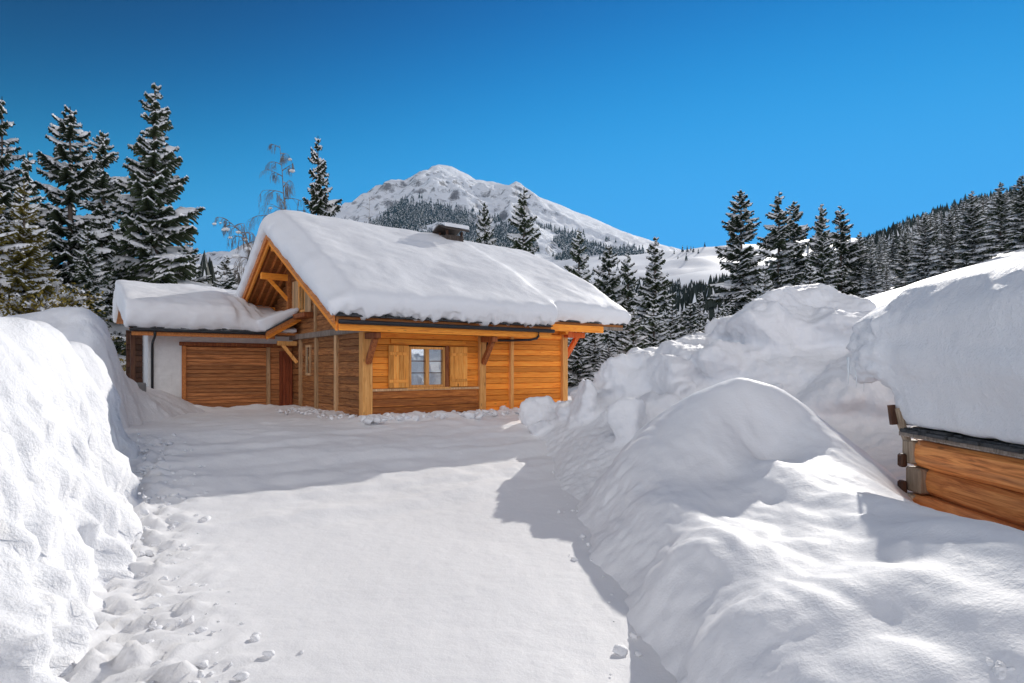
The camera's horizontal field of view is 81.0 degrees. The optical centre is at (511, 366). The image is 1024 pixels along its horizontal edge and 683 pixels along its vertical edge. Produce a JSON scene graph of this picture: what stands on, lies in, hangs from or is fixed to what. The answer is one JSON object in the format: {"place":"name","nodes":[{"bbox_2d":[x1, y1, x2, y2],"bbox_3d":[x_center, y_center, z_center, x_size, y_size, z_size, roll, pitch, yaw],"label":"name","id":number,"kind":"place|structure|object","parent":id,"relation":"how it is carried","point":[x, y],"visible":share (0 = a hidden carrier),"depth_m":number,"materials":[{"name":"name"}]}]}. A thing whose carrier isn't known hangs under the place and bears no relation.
{"place":"outdoors","nodes":[
{"label":"outdoors","id":0,"kind":"place"},
{"bbox_2d":[59,396,676,682],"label":"snow ground","id":1,"kind":"structure","parent":0,"point":[425,549],"depth_m":6.66,"materials":[{"name":"white snow"}]},
{"bbox_2d":[0,277,125,373],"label":"bushes","id":2,"kind":"object","parent":1,"relation":"on","point":[12,306],"visible":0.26,"depth_m":23.77,"materials":[{"name":"green plant"}]},
{"bbox_2d":[0,317,142,682],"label":"snow bank","id":3,"kind":"structure","parent":1,"relation":"on","point":[70,526],"depth_m":5.82,"materials":[{"name":"white snow"}]},
{"bbox_2d":[5,307,204,428],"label":"snow bank","id":4,"kind":"structure","parent":1,"relation":"on","point":[89,328],"depth_m":12.34,"materials":[{"name":"white snow"}]},
{"bbox_2d":[137,383,145,391],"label":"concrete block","id":5,"kind":"structure","parent":1,"relation":"on","point":[142,386],"depth_m":15.01,"materials":[{"name":"grey concrete"}]},
{"bbox_2d":[116,310,300,407],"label":"garage","id":6,"kind":"structure","parent":1,"relation":"on","point":[214,368],"depth_m":18.08,"materials":[{"name":"white paint"}]},
{"bbox_2d":[112,280,298,332],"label":"roof snow","id":7,"kind":"structure","parent":6,"relation":"on","point":[138,304],"depth_m":17.52,"materials":[{"name":"white snow"}]},
{"bbox_2d":[186,346,265,407],"bbox_3d":[-8.697,0.478,18.327,2.259,2.167,0.054,0,0,-36],"label":"garage door","id":8,"kind":"structure","parent":6,"relation":"in","point":[196,384],"depth_m":18.28,"materials":[{"name":"brown wood"}]},
{"bbox_2d":[279,351,291,405],"bbox_3d":[-7.265,0.508,19.279,0.398,2.030,0.059,0,0,-36],"label":"side door","id":9,"kind":"structure","parent":6,"relation":"in","point":[285,362],"depth_m":19.24,"materials":[{"name":"brown wood"}]},
{"bbox_2d":[135,405,641,682],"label":"snow crumbs","id":10,"kind":"object","parent":1,"relation":"on","point":[618,649],"visible":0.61,"depth_m":7.63,"materials":[{"name":"white snow"}]},
{"bbox_2d":[242,224,625,416],"bbox_3d":[-3.382,-1.650,20.772,9.797,6.515,11.550,0,0,-36],"label":"chalet","id":11,"kind":"object","parent":1,"relation":"on","point":[353,363],"visible":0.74,"depth_m":16.43,"materials":[{"name":"brown wood"}]},
{"bbox_2d":[298,287,304,312],"bbox_3d":[-6.481,-2.221,18.559,0.068,1.057,0.677,0,0,-36],"label":"window","id":12,"kind":"structure","parent":11,"relation":"in","point":[301,293],"depth_m":18.53,"materials":[{"name":"brown wood"}]},
{"bbox_2d":[305,345,311,374],"bbox_3d":[-6.129,-0.203,18.104,0.076,0.914,0.423,0,0,-36],"label":"window","id":13,"kind":"structure","parent":11,"relation":"in","point":[308,357],"depth_m":18.10,"materials":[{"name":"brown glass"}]},
{"bbox_2d":[408,346,450,389],"bbox_3d":[-2.316,0.000,15.770,1.387,1.557,0.525,0,0,-36],"label":"window","id":14,"kind":"structure","parent":11,"relation":"in","point":[426,363],"depth_m":15.61,"materials":[{"name":"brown wood"}]},
{"bbox_2d":[235,210,630,327],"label":"roof snow","id":15,"kind":"structure","parent":11,"relation":"on","point":[350,267],"depth_m":16.54,"materials":[{"name":"white snow"}]},
{"bbox_2d":[432,222,468,230],"bbox_3d":[-2.139,-4.879,20.922,0.947,0.221,0.946,0,0,-36],"label":"snow sheet","id":16,"kind":"object","parent":11,"relation":"on","point":[454,225],"visible":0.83,"depth_m":20.57,"materials":[{"name":"white snow"}]},
{"bbox_2d":[518,283,913,500],"bbox_3d":[4.703,0.527,12.769,10.181,4.835,10.737,0,0,0],"label":"snow pile","id":17,"kind":"object","parent":1,"relation":"on","point":[793,341],"visible":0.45,"depth_m":12.02,"materials":[{"name":"white snow"}]},
{"bbox_2d":[576,378,1023,682],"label":"snow bank","id":18,"kind":"structure","parent":1,"relation":"on","point":[744,530],"depth_m":4.67,"materials":[{"name":"white snow"}]},
{"bbox_2d":[887,405,1023,530],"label":"log shed","id":19,"kind":"structure","parent":18,"relation":"on","point":[967,476],"depth_m":6.35,"materials":[{"name":"wood"}]},
{"bbox_2d":[846,259,1023,444],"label":"roof snow","id":20,"kind":"structure","parent":19,"relation":"on","point":[946,353],"depth_m":6.24,"materials":[{"name":"white snow"}]},
{"bbox_2d":[847,357,871,384],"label":"icicles","id":21,"kind":"object","parent":20,"relation":"hanging from","point":[848,364],"visible":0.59,"depth_m":7.91,"materials":[{"name":"white ice"}]},
{"bbox_2d":[985,657,1014,678],"bbox_3d":[2.278,1.419,2.751,0.234,0.175,0.211,0,0,0],"label":"snow lump","id":22,"kind":"object","parent":18,"relation":"on","point":[999,669],"visible":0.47,"depth_m":2.71,"materials":[{"name":"white snow"}]},
{"bbox_2d":[188,165,680,266],"bbox_3d":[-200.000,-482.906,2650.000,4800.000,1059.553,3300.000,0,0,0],"label":"mountain","id":23,"kind":"structure","parent":0,"point":[450,185],"depth_m":2304.05,"materials":[{"name":"white snow"}]},
{"bbox_2d":[364,192,659,259],"bbox_3d":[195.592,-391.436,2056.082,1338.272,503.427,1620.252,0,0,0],"label":"mountain forest","id":24,"kind":"object","parent":23,"relation":"on","point":[416,216],"visible":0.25,"depth_m":1893.56,"materials":[{"name":"green plant"}]},
{"bbox_2d":[0,0,1023,263],"label":"sky","id":25,"kind":"structure","parent":0,"point":[645,119],"materials":[{"name":"blue"}]},
{"bbox_2d":[51,238,1023,395],"bbox_3d":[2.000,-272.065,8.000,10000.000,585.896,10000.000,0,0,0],"label":"terrain","id":26,"kind":"structure","parent":0,"point":[704,264],"depth_m":610.04,"materials":[{"name":"white snow"}]},
{"bbox_2d":[0,100,32,263],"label":"spruce tree","id":27,"kind":"object","parent":26,"relation":"on","point":[9,179],"visible":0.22,"depth_m":28.93,"materials":[{"name":"green plant"}]},
{"bbox_2d":[0,191,56,309],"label":"spruce tree","id":28,"kind":"object","parent":26,"relation":"on","point":[5,254],"visible":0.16,"depth_m":24.25,"materials":[{"name":"green plant"}]},
{"bbox_2d":[14,152,49,258],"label":"spruce tree","id":29,"kind":"object","parent":26,"relation":"on","point":[26,165],"visible":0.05,"depth_m":39.86,"materials":[{"name":"green plant"}]},
{"bbox_2d":[0,182,71,311],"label":"spruce tree","id":30,"kind":"object","parent":26,"relation":"on","point":[35,258],"visible":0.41,"depth_m":24.80,"materials":[{"name":"green plant"}]},
{"bbox_2d":[27,105,122,323],"bbox_3d":[-22.483,-4.421,31.161,4.971,18.102,6.779,0,0,35],"label":"spruce tree","id":31,"kind":"object","parent":26,"relation":"on","point":[81,184],"visible":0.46,"depth_m":30.67,"materials":[{"name":"green plant"}]},
{"bbox_2d":[64,225,125,361],"bbox_3d":[-20.194,-1.532,28.830,3.867,10.759,4.451,0,0,-11],"label":"spruce tree","id":32,"kind":"object","parent":26,"relation":"on","point":[85,272],"visible":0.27,"depth_m":28.81,"materials":[{"name":"green plant"}]},
{"bbox_2d":[62,130,137,289],"bbox_3d":[-26.206,-5.058,38.263,6.996,19.721,5.130,0,0,10],"label":"spruce tree","id":33,"kind":"object","parent":26,"relation":"on","point":[100,205],"visible":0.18,"depth_m":37.64,"materials":[{"name":"green plant"}]},
{"bbox_2d":[104,221,128,320],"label":"spruce tree","id":34,"kind":"object","parent":26,"relation":"on","point":[123,229],"visible":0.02,"depth_m":35.73,"materials":[{"name":"green plant"}]},
{"bbox_2d":[52,251,250,286],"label":"forest","id":35,"kind":"object","parent":26,"relation":"on","point":[209,270],"depth_m":61.41,"materials":[{"name":"green plant"}]},
{"bbox_2d":[97,83,211,355],"bbox_3d":[-19.676,-5.382,32.894,8.090,20.548,6.808,0,0,27],"label":"spruce tree","id":36,"kind":"object","parent":26,"relation":"on","point":[150,222],"visible":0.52,"depth_m":32.20,"materials":[{"name":"green plant"}]},
{"bbox_2d":[181,241,213,285],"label":"spruce tree","id":37,"kind":"object","parent":26,"relation":"on","point":[207,278],"visible":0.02,"depth_m":43.91,"materials":[{"name":"green plant"}]},
{"bbox_2d":[206,266,221,284],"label":"spruce tree","id":38,"kind":"object","parent":26,"relation":"on","point":[216,271],"depth_m":64.04,"materials":[{"name":"green plant"}]},
{"bbox_2d":[213,256,239,289],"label":"spruce tree","id":39,"kind":"object","parent":26,"relation":"on","point":[228,283],"visible":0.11,"depth_m":59.71,"materials":[{"name":"green plant"}]},
{"bbox_2d":[212,217,254,287],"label":"birch tree","id":40,"kind":"object","parent":26,"relation":"on","point":[224,229],"visible":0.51,"depth_m":30.80,"materials":[{"name":"white plant"}]},
{"bbox_2d":[236,144,307,278],"bbox_3d":[-15.046,-6.300,40.171,6.009,17.003,7.116,0,0,18],"label":"birch tree","id":41,"kind":"object","parent":26,"relation":"on","point":[282,159],"visible":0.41,"depth_m":39.69,"materials":[{"name":"brown plant"}]},
{"bbox_2d":[302,137,342,216],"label":"spruce tree","id":42,"kind":"object","parent":26,"relation":"on","point":[319,203],"visible":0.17,"depth_m":37.74,"materials":[{"name":"green plant"}]},
{"bbox_2d":[472,202,496,245],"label":"spruce tree","id":43,"kind":"object","parent":26,"relation":"on","point":[485,236],"visible":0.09,"depth_m":59.86,"materials":[{"name":"green plant"}]},
{"bbox_2d":[507,188,540,253],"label":"spruce tree","id":44,"kind":"object","parent":26,"relation":"on","point":[521,222],"visible":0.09,"depth_m":51.73,"materials":[{"name":"green plant"}]},
{"bbox_2d":[568,332,594,387],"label":"spruce tree","id":45,"kind":"object","parent":26,"relation":"on","point":[582,375],"visible":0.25,"depth_m":35.07,"materials":[{"name":"green plant"}]},
{"bbox_2d":[568,337,598,386],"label":"spruce tree","id":46,"kind":"object","parent":26,"relation":"on","point":[578,365],"visible":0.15,"depth_m":35.29,"materials":[{"name":"green plant"}]},
{"bbox_2d":[564,229,608,352],"bbox_3d":[6.460,-2.243,55.608,7.162,21.465,6.464,0,0,13],"label":"spruce tree","id":47,"kind":"object","parent":26,"relation":"on","point":[579,259],"visible":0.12,"depth_m":55.69,"materials":[{"name":"green plant"}]},
{"bbox_2d":[585,340,598,363],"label":"spruce tree","id":48,"kind":"object","parent":26,"relation":"on","point":[589,343],"visible":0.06,"depth_m":36.59,"materials":[{"name":"green plant"}]},
{"bbox_2d":[584,333,602,354],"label":"spruce tree","id":49,"kind":"object","parent":26,"relation":"on","point":[589,336],"visible":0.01,"depth_m":41.41,"materials":[{"name":"green plant"}]},
{"bbox_2d":[587,333,604,376],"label":"spruce tree","id":50,"kind":"object","parent":26,"relation":"on","point":[596,350],"visible":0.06,"depth_m":36.49,"materials":[{"name":"green plant"}]},
{"bbox_2d":[586,341,618,381],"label":"spruce tree","id":51,"kind":"object","parent":26,"relation":"on","point":[605,356],"visible":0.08,"depth_m":32.37,"materials":[{"name":"green plant"}]},
{"bbox_2d":[592,246,629,359],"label":"spruce tree","id":52,"kind":"object","parent":26,"relation":"on","point":[610,288],"visible":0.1,"depth_m":59.55,"materials":[{"name":"green plant"}]},
{"bbox_2d":[603,327,625,353],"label":"spruce tree","id":53,"kind":"object","parent":26,"relation":"on","point":[612,339],"visible":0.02,"depth_m":39.13,"materials":[{"name":"green plant"}]},
{"bbox_2d":[609,322,631,354],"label":"spruce tree","id":54,"kind":"object","parent":26,"relation":"on","point":[618,343],"visible":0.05,"depth_m":38.22,"materials":[{"name":"green plant"}]},
{"bbox_2d":[612,307,648,356],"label":"spruce tree","id":55,"kind":"object","parent":26,"relation":"on","point":[633,333],"visible":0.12,"depth_m":27.34,"materials":[{"name":"green plant"}]},
{"bbox_2d":[616,254,644,324],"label":"spruce tree","id":56,"kind":"object","parent":26,"relation":"on","point":[628,292],"visible":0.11,"depth_m":61.58,"materials":[{"name":"green plant"}]},
{"bbox_2d":[639,318,655,342],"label":"spruce tree","id":57,"kind":"object","parent":26,"relation":"on","point":[644,322],"visible":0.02,"depth_m":36.30,"materials":[{"name":"green plant"}]},
{"bbox_2d":[640,304,669,347],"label":"spruce tree","id":58,"kind":"object","parent":26,"relation":"on","point":[654,331],"visible":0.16,"depth_m":30.81,"materials":[{"name":"green plant"}]},
{"bbox_2d":[630,237,686,341],"bbox_3d":[9.932,-1.128,41.947,5.597,16.087,6.651,0,0,-29],"label":"spruce tree","id":59,"kind":"object","parent":26,"relation":"on","point":[655,284],"visible":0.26,"depth_m":41.64,"materials":[{"name":"green plant"}]},
{"bbox_2d":[655,312,667,332],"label":"spruce tree","id":60,"kind":"object","parent":26,"relation":"on","point":[660,319],"visible":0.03,"depth_m":39.64,"materials":[{"name":"green plant"}]},
{"bbox_2d":[664,326,678,340],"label":"spruce tree","id":61,"kind":"object","parent":26,"relation":"on","point":[670,334],"visible":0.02,"depth_m":34.19,"materials":[{"name":"green plant"}]},
{"bbox_2d":[656,301,690,341],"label":"spruce tree","id":62,"kind":"object","parent":26,"relation":"on","point":[671,322],"visible":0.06,"depth_m":35.89,"materials":[{"name":"green plant"}]},
{"bbox_2d":[678,313,691,336],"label":"spruce tree","id":63,"kind":"object","parent":26,"relation":"on","point":[684,323],"visible":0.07,"depth_m":42.79,"materials":[{"name":"green plant"}]},
{"bbox_2d":[683,302,698,333],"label":"spruce tree","id":64,"kind":"object","parent":26,"relation":"on","point":[691,320],"visible":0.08,"depth_m":43.61,"materials":[{"name":"green plant"}]},
{"bbox_2d":[691,320,704,334],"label":"spruce tree","id":65,"kind":"object","parent":26,"relation":"on","point":[700,325],"visible":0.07,"depth_m":33.81,"materials":[{"name":"green plant"}]},
{"bbox_2d":[691,292,708,330],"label":"spruce tree","id":66,"kind":"object","parent":26,"relation":"on","point":[703,317],"visible":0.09,"depth_m":49.82,"materials":[{"name":"green plant"}]},
{"bbox_2d":[716,307,725,317],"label":"spruce tree","id":67,"kind":"object","parent":26,"relation":"on","point":[722,313],"visible":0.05,"depth_m":33.13,"materials":[{"name":"green plant"}]},
{"bbox_2d":[592,233,850,274],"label":"field trees","id":68,"kind":"object","parent":26,"relation":"on","point":[682,250],"visible":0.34,"depth_m":915.78,"materials":[{"name":"green plant"}]},
{"bbox_2d":[724,306,732,316],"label":"spruce tree","id":69,"kind":"object","parent":26,"relation":"on","point":[728,312],"visible":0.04,"depth_m":34.16,"materials":[{"name":"green plant"}]},
{"bbox_2d":[707,189,773,319],"bbox_3d":[24.168,-8.499,62.064,8.872,19.571,6.505,0,0,-38],"label":"spruce tree","id":70,"kind":"object","parent":26,"relation":"on","point":[747,268],"visible":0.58,"depth_m":61.43,"materials":[{"name":"green plant"}]},
{"bbox_2d":[591,222,900,324],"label":"valley forest","id":71,"kind":"object","parent":26,"relation":"on","point":[684,297],"visible":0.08,"depth_m":149.28,"materials":[{"name":"green plant"}]},
{"bbox_2d":[754,271,773,298],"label":"spruce tree","id":72,"kind":"object","parent":26,"relation":"on","point":[769,286],"visible":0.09,"depth_m":41.93,"materials":[{"name":"green plant"}]},
{"bbox_2d":[756,192,803,288],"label":"spruce tree","id":73,"kind":"object","parent":26,"relation":"on","point":[776,237],"visible":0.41,"depth_m":65.53,"materials":[{"name":"green plant"}]},
{"bbox_2d":[769,201,811,284],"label":"spruce tree","id":74,"kind":"object","parent":26,"relation":"on","point":[799,234],"visible":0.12,"depth_m":69.23,"materials":[{"name":"green plant"}]},
{"bbox_2d":[799,263,821,284],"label":"spruce tree","id":75,"kind":"object","parent":26,"relation":"on","point":[808,277],"visible":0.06,"depth_m":43.93,"materials":[{"name":"green plant"}]},
{"bbox_2d":[798,204,843,290],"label":"spruce tree","id":76,"kind":"object","parent":26,"relation":"on","point":[823,260],"visible":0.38,"depth_m":63.42,"materials":[{"name":"green plant"}]},
{"bbox_2d":[828,206,862,297],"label":"spruce tree","id":77,"kind":"object","parent":26,"relation":"on","point":[846,248],"visible":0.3,"depth_m":67.29,"materials":[{"name":"green plant"}]},
{"bbox_2d":[844,232,878,297],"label":"spruce tree","id":78,"kind":"object","parent":26,"relation":"on","point":[855,274],"visible":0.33,"depth_m":67.65,"materials":[{"name":"green plant"}]},
{"bbox_2d":[857,248,886,297],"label":"spruce tree","id":79,"kind":"object","parent":26,"relation":"on","point":[870,284],"visible":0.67,"depth_m":59.74,"materials":[{"name":"grey plant"}]},
{"bbox_2d":[866,236,888,289],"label":"spruce tree","id":80,"kind":"object","parent":26,"relation":"on","point":[870,240],"visible":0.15,"depth_m":105.28,"materials":[{"name":"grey plant"}]},
{"bbox_2d":[875,237,886,269],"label":"spruce tree","id":81,"kind":"object","parent":26,"relation":"on","point":[880,259],"visible":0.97,"depth_m":69.84,"materials":[{"name":"grey plant"}]},
{"bbox_2d":[878,238,889,283],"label":"spruce tree","id":82,"kind":"object","parent":26,"relation":"on","point":[885,257],"visible":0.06,"depth_m":112.52,"materials":[{"name":"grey plant"}]},
{"bbox_2d":[877,234,893,274],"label":"spruce tree","id":83,"kind":"object","parent":26,"relation":"on","point":[886,247],"visible":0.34,"depth_m":127.08,"materials":[{"name":"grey plant"}]},
{"bbox_2d":[880,263,892,291],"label":"spruce tree","id":84,"kind":"object","parent":26,"relation":"on","point":[886,279],"visible":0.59,"depth_m":86.08,"materials":[{"name":"grey plant"}]},
{"bbox_2d":[879,259,893,288],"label":"spruce tree","id":85,"kind":"object","parent":26,"relation":"on","point":[883,269],"visible":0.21,"depth_m":106.72,"materials":[{"name":"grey plant"}]},
{"bbox_2d":[887,232,897,269],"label":"spruce tree","id":86,"kind":"object","parent":26,"relation":"on","point":[892,251],"visible":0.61,"depth_m":134.60,"materials":[{"name":"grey plant"}]},
{"bbox_2d":[889,230,916,288],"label":"spruce tree","id":87,"kind":"object","parent":26,"relation":"on","point":[899,266],"visible":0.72,"depth_m":63.71,"materials":[{"name":"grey plant"}]},
{"bbox_2d":[902,225,912,248],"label":"spruce tree","id":88,"kind":"object","parent":26,"relation":"on","point":[909,234],"visible":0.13,"depth_m":127.08,"materials":[{"name":"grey plant"}]},
{"bbox_2d":[911,215,922,245],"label":"spruce tree","id":89,"kind":"object","parent":26,"relation":"on","point":[914,227],"visible":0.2,"depth_m":129.98,"materials":[{"name":"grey plant"}]},
{"bbox_2d":[904,213,943,283],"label":"spruce tree","id":90,"kind":"object","parent":26,"relation":"on","point":[925,269],"visible":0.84,"depth_m":55.80,"materials":[{"name":"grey plant"}]},
{"bbox_2d":[913,212,935,268],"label":"spruce tree","id":91,"kind":"object","parent":26,"relation":"on","point":[929,228],"visible":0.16,"depth_m":76.68,"materials":[{"name":"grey plant"}]},
{"bbox_2d":[930,214,942,267],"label":"spruce tree","id":92,"kind":"object","parent":26,"relation":"on","point":[937,227],"visible":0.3,"depth_m":108.25,"materials":[{"name":"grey plant"}]},
{"bbox_2d":[938,211,944,245],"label":"spruce tree","id":93,"kind":"object","parent":26,"relation":"on","point":[941,217],"visible":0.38,"depth_m":141.63,"materials":[{"name":"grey plant"}]},
{"bbox_2d":[863,184,1023,244],"bbox_3d":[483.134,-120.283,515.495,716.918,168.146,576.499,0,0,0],"label":"slope forest","id":94,"kind":"object","parent":26,"relation":"on","point":[910,222],"visible":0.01,"depth_m":249.94,"materials":[{"name":"green plant"}]},
{"bbox_2d":[935,206,959,259],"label":"spruce tree","id":95,"kind":"object","parent":26,"relation":"on","point":[954,233],"visible":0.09,"depth_m":80.54,"materials":[{"name":"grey plant"}]},
{"bbox_2d":[935,214,963,272],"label":"spruce tree","id":96,"kind":"object","parent":26,"relation":"on","point":[949,242],"visible":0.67,"depth_m":69.79,"materials":[{"name":"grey plant"}]},
{"bbox_2d":[942,205,963,248],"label":"spruce tree","id":97,"kind":"object","parent":26,"relation":"on","point":[955,215],"visible":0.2,"depth_m":115.50,"materials":[{"name":"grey plant"}]},
{"bbox_2d":[954,198,965,219],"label":"spruce tree","id":98,"kind":"object","parent":26,"relation":"on","point":[960,210],"visible":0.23,"depth_m":147.98,"materials":[{"name":"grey plant"}]},
{"bbox_2d":[949,191,1000,270],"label":"spruce tree","id":99,"kind":"object","parent":26,"relation":"on","point":[973,248],"visible":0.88,"depth_m":51.60,"materials":[{"name":"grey plant"}]},
{"bbox_2d":[976,200,989,230],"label":"spruce tree","id":100,"kind":"object","parent":26,"relation":"on","point":[978,201],"visible":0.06,"depth_m":86.24,"materials":[{"name":"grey plant"}]},
{"bbox_2d":[979,196,990,218],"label":"spruce tree","id":101,"kind":"object","parent":26,"relation":"on","point":[983,205],"visible":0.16,"depth_m":90.16,"materials":[{"name":"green plant"}]},
{"bbox_2d":[983,197,1003,232],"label":"spruce tree","id":102,"kind":"object","parent":26,"relation":"on","point":[989,216],"visible":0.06,"depth_m":80.88,"materials":[{"name":"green plant"}]},
{"bbox_2d":[981,182,1015,254],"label":"spruce tree","id":103,"kind":"object","parent":26,"relation":"on","point":[998,223],"visible":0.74,"depth_m":59.70,"materials":[{"name":"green plant"}]},
{"bbox_2d":[1004,192,1012,232],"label":"spruce tree","id":104,"kind":"object","parent":26,"relation":"on","point":[1007,199],"visible":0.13,"depth_m":113.14,"materials":[{"name":"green plant"}]},
{"bbox_2d":[1002,175,1023,253],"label":"spruce tree","id":105,"kind":"object","parent":26,"relation":"on","point":[1016,242],"visible":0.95,"depth_m":49.89,"materials":[{"name":"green plant"}]}
]}

